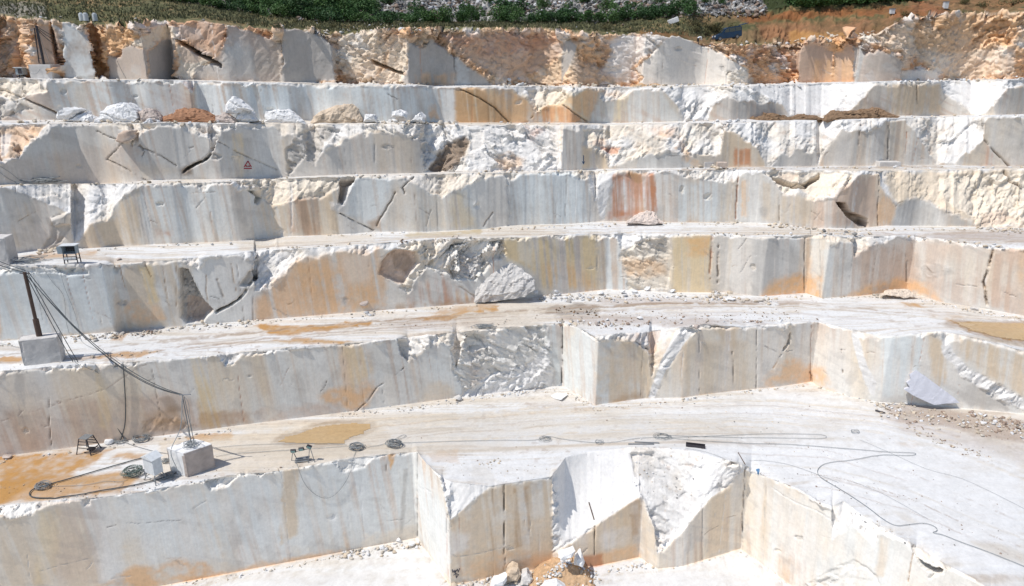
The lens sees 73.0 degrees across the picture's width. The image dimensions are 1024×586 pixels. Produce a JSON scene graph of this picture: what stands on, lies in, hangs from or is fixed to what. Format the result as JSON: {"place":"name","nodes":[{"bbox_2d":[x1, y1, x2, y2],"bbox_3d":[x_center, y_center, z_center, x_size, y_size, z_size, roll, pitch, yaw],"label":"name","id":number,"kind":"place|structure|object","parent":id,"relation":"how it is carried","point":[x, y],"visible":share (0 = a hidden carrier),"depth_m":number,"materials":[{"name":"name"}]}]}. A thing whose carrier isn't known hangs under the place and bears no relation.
{"place":"outdoors","nodes":[
{"label":"outdoors","id":0,"kind":"place"},
{"bbox_2d":[163,538,791,585],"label":"quarry floor","id":1,"kind":"structure","parent":0,"point":[412,566],"depth_m":71.29,"materials":[{"name":"stone"}]},
{"bbox_2d":[171,541,775,585],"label":"rubble","id":2,"kind":"object","parent":1,"relation":"on","point":[347,554],"visible":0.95,"depth_m":73.70,"materials":[{"name":"stone"}]},
{"bbox_2d":[0,446,984,585],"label":"quarry face","id":3,"kind":"object","parent":1,"relation":"on","point":[792,536],"visible":0.98,"depth_m":70.08},
{"bbox_2d":[490,572,506,585],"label":"rock","id":4,"kind":"object","parent":1,"relation":"on","point":[499,579],"visible":1,"depth_m":68.28,"materials":[{"name":"white stone"}]},
{"bbox_2d":[520,567,532,584],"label":"rock","id":5,"kind":"object","parent":1,"relation":"on","point":[526,577],"visible":1,"depth_m":69.44,"materials":[{"name":"stone"}]},
{"bbox_2d":[540,578,565,585],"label":"rock","id":6,"kind":"object","parent":1,"relation":"on","point":[553,582],"visible":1,"depth_m":67.15,"materials":[{"name":"white stone"}]},
{"bbox_2d":[529,557,594,585],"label":"soil heap","id":7,"kind":"object","parent":1,"relation":"on","point":[572,576],"visible":0.74,"depth_m":69.86,"materials":[{"name":"soil"}]},
{"bbox_2d":[451,559,600,585],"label":"rubble","id":8,"kind":"object","parent":7,"relation":"on","point":[556,567],"visible":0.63,"depth_m":69.80,"materials":[{"name":"stone"}]},
{"bbox_2d":[506,561,520,581],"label":"rock","id":9,"kind":"object","parent":8,"relation":"on","point":[513,571],"visible":0.91,"depth_m":69.56,"materials":[{"name":"beige stone"}]},
{"bbox_2d":[558,546,574,560],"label":"rock","id":10,"kind":"object","parent":8,"relation":"on","point":[566,553],"visible":1,"depth_m":68.64,"materials":[{"name":"white stone"}]},
{"bbox_2d":[574,548,583,566],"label":"rock","id":11,"kind":"object","parent":8,"relation":"on","point":[578,559],"visible":1,"depth_m":69.56,"materials":[{"name":"white stone"}]},
{"bbox_2d":[0,74,1022,88],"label":"quarry terrace","id":12,"kind":"structure","parent":0,"point":[464,86],"depth_m":102.06,"materials":[{"name":"stone"}]},
{"bbox_2d":[29,64,62,78],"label":"marble block","id":13,"kind":"object","parent":12,"relation":"on","point":[34,70],"depth_m":89.81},
{"bbox_2d":[34,26,44,64],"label":"mast","id":14,"kind":"object","parent":13,"relation":"on","point":[39,43],"visible":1,"depth_m":89.17,"materials":[{"name":"metal"}]},
{"bbox_2d":[0,8,1023,86],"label":"quarry face","id":15,"kind":"object","parent":12,"relation":"on","point":[952,45],"visible":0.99,"depth_m":102.94},
{"bbox_2d":[13,14,874,47],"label":"rubble","id":16,"kind":"object","parent":15,"relation":"on","point":[741,44],"visible":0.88,"depth_m":105.38,"materials":[{"name":"stone"}]},
{"bbox_2d":[18,76,1023,87],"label":"rubble","id":17,"kind":"object","parent":12,"relation":"on","point":[593,84],"visible":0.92,"depth_m":104.25,"materials":[{"name":"stone"}]},
{"bbox_2d":[0,382,1023,585],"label":"quarry terrace","id":18,"kind":"structure","parent":0,"point":[498,422],"depth_m":73.01,"materials":[{"name":"stone"}]},
{"bbox_2d":[76,434,101,455],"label":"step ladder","id":19,"kind":"object","parent":18,"relation":"on","point":[85,437],"visible":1,"depth_m":72.13,"materials":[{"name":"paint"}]},
{"bbox_2d":[29,458,176,498],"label":"cable","id":20,"kind":"object","parent":18,"relation":"on","point":[97,490],"visible":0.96,"depth_m":66.77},
{"bbox_2d":[120,465,143,476],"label":"cable coil","id":21,"kind":"object","parent":18,"relation":"on","point":[133,473],"visible":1,"depth_m":68.42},
{"bbox_2d":[140,450,166,485],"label":"electrical cabinet","id":22,"kind":"object","parent":18,"relation":"on","point":[152,463],"visible":1,"depth_m":66.88,"materials":[{"name":"metal"}]},
{"bbox_2d":[167,439,214,476],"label":"marble block","id":23,"kind":"object","parent":18,"relation":"on","point":[193,460],"depth_m":68.33,"materials":[{"name":"stone"}]},
{"bbox_2d":[290,444,314,462],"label":"floodlight rack","id":24,"kind":"object","parent":18,"relation":"on","point":[303,458],"visible":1,"depth_m":70.60,"materials":[{"name":"metal"}]},
{"bbox_2d":[278,423,369,443],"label":"puddle","id":25,"kind":"object","parent":18,"relation":"on","point":[341,433],"visible":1,"depth_m":75.95,"materials":[{"name":"liquid"}]},
{"bbox_2d":[0,384,886,463],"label":"rubble","id":26,"kind":"object","parent":18,"relation":"on","point":[457,402],"visible":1,"depth_m":83.15,"materials":[{"name":"stone"}]},
{"bbox_2d":[0,321,1023,456],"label":"quarry face","id":27,"kind":"object","parent":18,"relation":"on","point":[53,407],"visible":1,"depth_m":80.81},
{"bbox_2d":[23,403,1006,553],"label":"pebbles","id":28,"kind":"object","parent":18,"relation":"on","point":[655,474],"visible":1,"depth_m":71.11,"materials":[{"name":"stone"}]},
{"bbox_2d":[403,433,825,442],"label":"cable","id":29,"kind":"object","parent":18,"relation":"on","point":[650,437],"visible":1,"depth_m":75.22,"materials":[{"name":"rubber"}]},
{"bbox_2d":[665,437,1022,565],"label":"cable","id":30,"kind":"object","parent":18,"relation":"on","point":[852,496],"visible":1,"depth_m":70.89,"materials":[{"name":"rubber"}]},
{"bbox_2d":[904,370,959,404],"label":"marble slab","id":31,"kind":"structure","parent":18,"relation":"on","point":[923,387],"depth_m":81.03,"materials":[{"name":"stone"}]},
{"bbox_2d":[873,402,1023,461],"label":"rubble","id":32,"kind":"object","parent":18,"relation":"on","point":[994,422],"visible":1,"depth_m":78.28,"materials":[{"name":"stone"}]},
{"bbox_2d":[0,289,1023,371],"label":"quarry terrace","id":33,"kind":"structure","parent":0,"point":[889,316],"depth_m":84.99,"materials":[{"name":"stone"}]},
{"bbox_2d":[18,332,65,365],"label":"marble block","id":34,"kind":"object","parent":33,"relation":"on","point":[45,348],"depth_m":70.91,"materials":[{"name":"stone"}]},
{"bbox_2d":[20,272,41,336],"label":"mast","id":35,"kind":"object","parent":34,"relation":"on","point":[37,327],"visible":1,"depth_m":70.11,"materials":[{"name":"metal"}]},
{"bbox_2d":[27,274,123,437],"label":"cable","id":36,"kind":"object","parent":35,"relation":"attached to","point":[56,325],"visible":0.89,"depth_m":70.58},
{"bbox_2d":[26,272,180,394],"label":"cable","id":37,"kind":"object","parent":35,"relation":"attached to","point":[82,334],"visible":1,"depth_m":68.95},
{"bbox_2d":[20,309,796,364],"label":"pebbles","id":38,"kind":"object","parent":33,"relation":"on","point":[536,315],"visible":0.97,"depth_m":85.51,"materials":[{"name":"stone"}]},
{"bbox_2d":[90,306,817,357],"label":"rubble","id":39,"kind":"object","parent":33,"relation":"on","point":[602,322],"visible":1,"depth_m":84.53,"materials":[{"name":"stone"}]},
{"bbox_2d":[474,263,534,302],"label":"boulder","id":40,"kind":"object","parent":33,"relation":"on","point":[511,281],"visible":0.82,"depth_m":90.13,"materials":[{"name":"stone"}]},
{"bbox_2d":[0,289,1021,345],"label":"rubble","id":41,"kind":"object","parent":33,"relation":"on","point":[716,294],"visible":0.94,"depth_m":91.62,"materials":[{"name":"stone"}]},
{"bbox_2d":[0,233,1023,340],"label":"quarry face","id":42,"kind":"object","parent":33,"relation":"on","point":[241,286],"visible":0.97,"depth_m":88.38},
{"bbox_2d":[450,243,492,278],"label":"boulder","id":43,"kind":"object","parent":42,"relation":"on","point":[470,268],"visible":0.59,"depth_m":89.65,"materials":[{"name":"stone"}]},
{"bbox_2d":[881,289,917,297],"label":"rubble heap","id":44,"kind":"object","parent":33,"relation":"on","point":[904,293],"visible":1,"depth_m":92.93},
{"bbox_2d":[957,322,1023,339],"bbox_3d":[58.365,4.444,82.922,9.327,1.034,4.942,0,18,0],"label":"puddle","id":45,"kind":"object","parent":33,"relation":"on","point":[1007,330],"visible":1,"depth_m":83.01,"materials":[{"name":"liquid"}]},
{"bbox_2d":[0,221,1023,266],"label":"quarry terrace","id":46,"kind":"structure","parent":0,"point":[174,251],"depth_m":91.16,"materials":[{"name":"stone"}]},
{"bbox_2d":[0,234,18,264],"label":"marble block","id":47,"kind":"object","parent":46,"relation":"on","point":[8,251],"depth_m":75.53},
{"bbox_2d":[10,255,45,264],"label":"cable coil","id":48,"kind":"object","parent":46,"relation":"on","point":[35,258],"visible":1,"depth_m":76.42,"materials":[{"name":"rubber"}]},
{"bbox_2d":[56,243,81,263],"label":"electrical cabinet","id":49,"kind":"object","parent":46,"relation":"on","point":[68,248],"visible":1,"depth_m":76.07,"materials":[{"name":"white metal"}]},
{"bbox_2d":[0,168,1023,251],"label":"quarry face","id":50,"kind":"object","parent":46,"relation":"on","point":[34,217],"visible":0.98,"depth_m":93.68},
{"bbox_2d":[36,220,1022,254],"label":"rubble","id":51,"kind":"object","parent":46,"relation":"on","point":[48,250],"visible":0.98,"depth_m":95.55,"materials":[{"name":"stone"}]},
{"bbox_2d":[266,229,1004,249],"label":"rubble","id":52,"kind":"object","parent":46,"relation":"on","point":[790,233],"visible":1,"depth_m":88.78,"materials":[{"name":"stone"}]},
{"bbox_2d":[626,210,662,224],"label":"rubble heap","id":53,"kind":"object","parent":46,"relation":"on","point":[646,217],"visible":1,"depth_m":97.62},
{"bbox_2d":[0,0,1023,46],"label":"ground","id":54,"kind":"structure","parent":0,"point":[789,23],"depth_m":119.57,"materials":[{"name":"soil"}]},
{"bbox_2d":[198,0,224,7],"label":"shrub","id":55,"kind":"object","parent":54,"relation":"on","point":[213,4],"visible":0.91,"depth_m":118.10,"materials":[{"name":"green plant"}]},
{"bbox_2d":[225,0,247,10],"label":"shrub","id":56,"kind":"object","parent":54,"relation":"on","point":[233,6],"visible":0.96,"depth_m":117.67,"materials":[{"name":"green plant"}]},
{"bbox_2d":[259,1,286,16],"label":"shrub","id":57,"kind":"object","parent":54,"relation":"on","point":[276,10],"visible":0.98,"depth_m":114.61,"materials":[{"name":"green plant"}]},
{"bbox_2d":[289,5,320,19],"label":"shrub","id":58,"kind":"object","parent":54,"relation":"on","point":[303,13],"visible":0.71,"depth_m":114.51,"materials":[{"name":"green plant"}]},
{"bbox_2d":[313,7,341,20],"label":"shrub","id":59,"kind":"object","parent":54,"relation":"on","point":[322,16],"visible":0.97,"depth_m":109.80,"materials":[{"name":"green plant"}]},
{"bbox_2d":[332,6,357,21],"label":"shrub","id":60,"kind":"object","parent":54,"relation":"on","point":[354,8],"visible":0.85,"depth_m":115.88,"materials":[{"name":"green plant"}]},
{"bbox_2d":[0,0,710,39],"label":"grass","id":61,"kind":"structure","parent":54,"relation":"on","point":[277,23],"depth_m":108.57,"materials":[{"name":"plant"}]},
{"bbox_2d":[351,11,376,22],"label":"shrub","id":62,"kind":"object","parent":54,"relation":"on","point":[365,17],"visible":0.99,"depth_m":114.94,"materials":[{"name":"green plant"}]},
{"bbox_2d":[376,11,400,23],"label":"shrub","id":63,"kind":"object","parent":54,"relation":"on","point":[385,16],"visible":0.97,"depth_m":108.33,"materials":[{"name":"green plant"}]},
{"bbox_2d":[404,6,424,22],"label":"shrub","id":64,"kind":"object","parent":54,"relation":"on","point":[411,19],"visible":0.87,"depth_m":114.63,"materials":[{"name":"green plant"}]},
{"bbox_2d":[421,5,451,22],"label":"shrub","id":65,"kind":"object","parent":54,"relation":"on","point":[430,16],"visible":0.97,"depth_m":115.94,"materials":[{"name":"green plant"}]},
{"bbox_2d":[456,0,473,21],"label":"shrub","id":66,"kind":"object","parent":54,"relation":"on","point":[465,14],"visible":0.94,"depth_m":117.72,"materials":[{"name":"green plant"}]},
{"bbox_2d":[468,7,486,20],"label":"shrub","id":67,"kind":"object","parent":54,"relation":"on","point":[476,16],"visible":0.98,"depth_m":118.94,"materials":[{"name":"green plant"}]},
{"bbox_2d":[487,5,509,21],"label":"shrub","id":68,"kind":"object","parent":54,"relation":"on","point":[494,14],"visible":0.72,"depth_m":121.73,"materials":[{"name":"green plant"}]},
{"bbox_2d":[497,6,512,21],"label":"shrub","id":69,"kind":"object","parent":54,"relation":"on","point":[505,19],"visible":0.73,"depth_m":120.48,"materials":[{"name":"green plant"}]},
{"bbox_2d":[510,5,525,22],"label":"shrub","id":70,"kind":"object","parent":54,"relation":"on","point":[515,15],"visible":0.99,"depth_m":117.28,"materials":[{"name":"green plant"}]},
{"bbox_2d":[296,0,767,25],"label":"scree","id":71,"kind":"structure","parent":54,"relation":"on","point":[585,5],"depth_m":129.58,"materials":[{"name":"stone"}]},
{"bbox_2d":[539,9,572,22],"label":"shrub","id":72,"kind":"object","parent":54,"relation":"on","point":[561,19],"visible":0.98,"depth_m":118.87,"materials":[{"name":"green plant"}]},
{"bbox_2d":[557,8,579,21],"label":"shrub","id":73,"kind":"object","parent":54,"relation":"on","point":[569,12],"visible":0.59,"depth_m":120.79,"materials":[{"name":"green plant"}]},
{"bbox_2d":[577,10,606,22],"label":"shrub","id":74,"kind":"object","parent":54,"relation":"on","point":[588,13],"visible":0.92,"depth_m":119.47,"materials":[{"name":"green plant"}]},
{"bbox_2d":[600,6,619,22],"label":"shrub","id":75,"kind":"object","parent":54,"relation":"on","point":[614,14],"visible":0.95,"depth_m":119.07,"materials":[{"name":"green plant"}]},
{"bbox_2d":[622,5,656,18],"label":"shrub","id":76,"kind":"object","parent":54,"relation":"on","point":[625,15],"visible":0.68,"depth_m":120.18,"materials":[{"name":"green plant"}]},
{"bbox_2d":[635,6,660,19],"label":"shrub","id":77,"kind":"object","parent":54,"relation":"on","point":[651,16],"visible":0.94,"depth_m":119.85,"materials":[{"name":"green plant"}]},
{"bbox_2d":[654,4,677,16],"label":"shrub","id":78,"kind":"object","parent":54,"relation":"on","point":[666,11],"visible":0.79,"depth_m":118.75,"materials":[{"name":"green plant"}]},
{"bbox_2d":[663,0,695,14],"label":"shrub","id":79,"kind":"object","parent":54,"relation":"on","point":[674,6],"visible":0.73,"depth_m":119.37,"materials":[{"name":"green plant"}]},
{"bbox_2d":[676,0,701,15],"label":"shrub","id":80,"kind":"object","parent":54,"relation":"on","point":[688,6],"visible":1,"depth_m":118.07,"materials":[{"name":"green plant"}]},
{"bbox_2d":[711,23,746,40],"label":"van","id":81,"kind":"object","parent":54,"relation":"on","point":[733,32],"visible":1,"depth_m":107.19,"materials":[{"name":"blue paint"}]},
{"bbox_2d":[0,165,1023,186],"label":"quarry terrace","id":82,"kind":"structure","parent":0,"point":[897,168],"depth_m":98.26,"materials":[{"name":"stone"}]},
{"bbox_2d":[19,176,68,182],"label":"rubble","id":83,"kind":"object","parent":82,"relation":"on","point":[42,180],"visible":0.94,"depth_m":83.11,"materials":[{"name":"stone"}]},
{"bbox_2d":[0,115,1023,183],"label":"quarry face","id":84,"kind":"object","parent":82,"relation":"on","point":[97,153],"visible":1,"depth_m":95.82},
{"bbox_2d":[1,164,1023,186],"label":"rubble","id":85,"kind":"object","parent":82,"relation":"on","point":[557,171],"visible":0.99,"depth_m":98.19,"materials":[{"name":"stone"}]},
{"bbox_2d":[875,161,900,166],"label":"marble block","id":86,"kind":"object","parent":82,"relation":"on","point":[886,163],"depth_m":101.64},
{"bbox_2d":[0,114,1023,125],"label":"quarry terrace","id":87,"kind":"structure","parent":0,"point":[400,123],"depth_m":99.39,"materials":[{"name":"stone"}]},
{"bbox_2d":[67,111,97,121],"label":"boulder","id":88,"kind":"object","parent":87,"relation":"on","point":[87,116],"visible":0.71,"depth_m":85.96,"materials":[{"name":"white stone"}]},
{"bbox_2d":[56,107,86,119],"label":"boulder","id":89,"kind":"object","parent":88,"relation":"on","point":[67,113],"visible":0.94,"depth_m":85.44,"materials":[{"name":"white stone"}]},
{"bbox_2d":[94,102,141,121],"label":"boulder","id":90,"kind":"object","parent":87,"relation":"on","point":[122,112],"visible":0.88,"depth_m":85.67,"materials":[{"name":"white stone"}]},
{"bbox_2d":[138,108,162,121],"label":"boulder","id":91,"kind":"object","parent":87,"relation":"on","point":[145,114],"visible":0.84,"depth_m":86.09,"materials":[{"name":"stone"}]},
{"bbox_2d":[161,107,215,122],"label":"soil heap","id":92,"kind":"object","parent":87,"relation":"on","point":[184,114],"visible":0.94,"depth_m":86.86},
{"bbox_2d":[215,112,236,122],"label":"boulder","id":93,"kind":"object","parent":87,"relation":"on","point":[224,117],"visible":0.98,"depth_m":87.52,"materials":[{"name":"stone"}]},
{"bbox_2d":[235,110,257,121],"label":"boulder","id":94,"kind":"object","parent":87,"relation":"on","point":[246,116],"visible":0.84,"depth_m":88.60,"materials":[{"name":"white stone"}]},
{"bbox_2d":[225,96,253,113],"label":"boulder","id":95,"kind":"object","parent":94,"relation":"on","point":[235,105],"visible":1,"depth_m":87.68,"materials":[{"name":"white stone"}]},
{"bbox_2d":[264,109,305,123],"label":"boulder","id":96,"kind":"object","parent":87,"relation":"on","point":[284,116],"visible":0.97,"depth_m":90.50,"materials":[{"name":"white stone"}]},
{"bbox_2d":[310,104,362,123],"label":"boulder","id":97,"kind":"object","parent":87,"relation":"on","point":[346,113],"visible":0.96,"depth_m":91.64,"materials":[{"name":"beige stone"}]},
{"bbox_2d":[363,113,377,122],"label":"boulder","id":98,"kind":"object","parent":87,"relation":"on","point":[370,117],"visible":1,"depth_m":91.57,"materials":[{"name":"white stone"}]},
{"bbox_2d":[391,109,408,117],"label":"boulder","id":99,"kind":"object","parent":87,"relation":"on","point":[400,113],"visible":1,"depth_m":91.94,"materials":[{"name":"white stone"}]},
{"bbox_2d":[409,112,426,122],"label":"boulder","id":100,"kind":"object","parent":87,"relation":"on","point":[420,117],"visible":0.98,"depth_m":93.84,"materials":[{"name":"white stone"}]},
{"bbox_2d":[0,114,1016,126],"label":"rubble","id":101,"kind":"object","parent":87,"relation":"on","point":[150,120],"visible":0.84,"depth_m":90.92,"materials":[{"name":"stone"}]},
{"bbox_2d":[0,78,1023,122],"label":"quarry face","id":102,"kind":"object","parent":87,"relation":"on","point":[29,99],"visible":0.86,"depth_m":100.57},
{"bbox_2d":[750,112,822,121],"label":"soil heap","id":103,"kind":"object","parent":87,"relation":"on","point":[769,116],"visible":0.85,"depth_m":103.29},
{"bbox_2d":[823,107,900,121],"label":"soil heap","id":104,"kind":"object","parent":87,"relation":"on","point":[864,113],"visible":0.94,"depth_m":102.37,"materials":[{"name":"soil"}]},
{"bbox_2d":[188,0,908,22],"bbox_3d":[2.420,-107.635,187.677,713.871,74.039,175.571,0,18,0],"label":"hillside","id":105,"kind":"structure","parent":0,"point":[772,4],"depth_m":129.06,"materials":[{"name":"plant"}]},
{"bbox_2d":[282,0,313,9],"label":"shrub","id":106,"kind":"object","parent":105,"relation":"on","point":[306,3],"visible":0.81,"depth_m":115.18,"materials":[{"name":"green plant"}]},
{"bbox_2d":[304,0,330,10],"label":"shrub","id":107,"kind":"object","parent":105,"relation":"on","point":[319,3],"visible":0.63,"depth_m":117.71,"materials":[{"name":"green plant"}]},
{"bbox_2d":[345,0,374,13],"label":"shrub","id":108,"kind":"object","parent":105,"relation":"on","point":[359,5],"visible":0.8,"depth_m":122.84,"materials":[{"name":"green plant"}]},
{"bbox_2d":[489,0,534,12],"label":"shrub","id":109,"kind":"object","parent":105,"relation":"on","point":[507,3],"visible":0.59,"depth_m":127.05,"materials":[{"name":"green plant"}]},
{"bbox_2d":[597,0,619,9],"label":"shrub","id":110,"kind":"object","parent":105,"relation":"on","point":[612,3],"visible":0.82,"depth_m":127.28,"materials":[{"name":"green plant"}]},
{"bbox_2d":[778,0,921,6],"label":"wood","id":111,"kind":"object","parent":105,"relation":"on","point":[808,3],"visible":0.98,"depth_m":124.24,"materials":[{"name":"green plant"}]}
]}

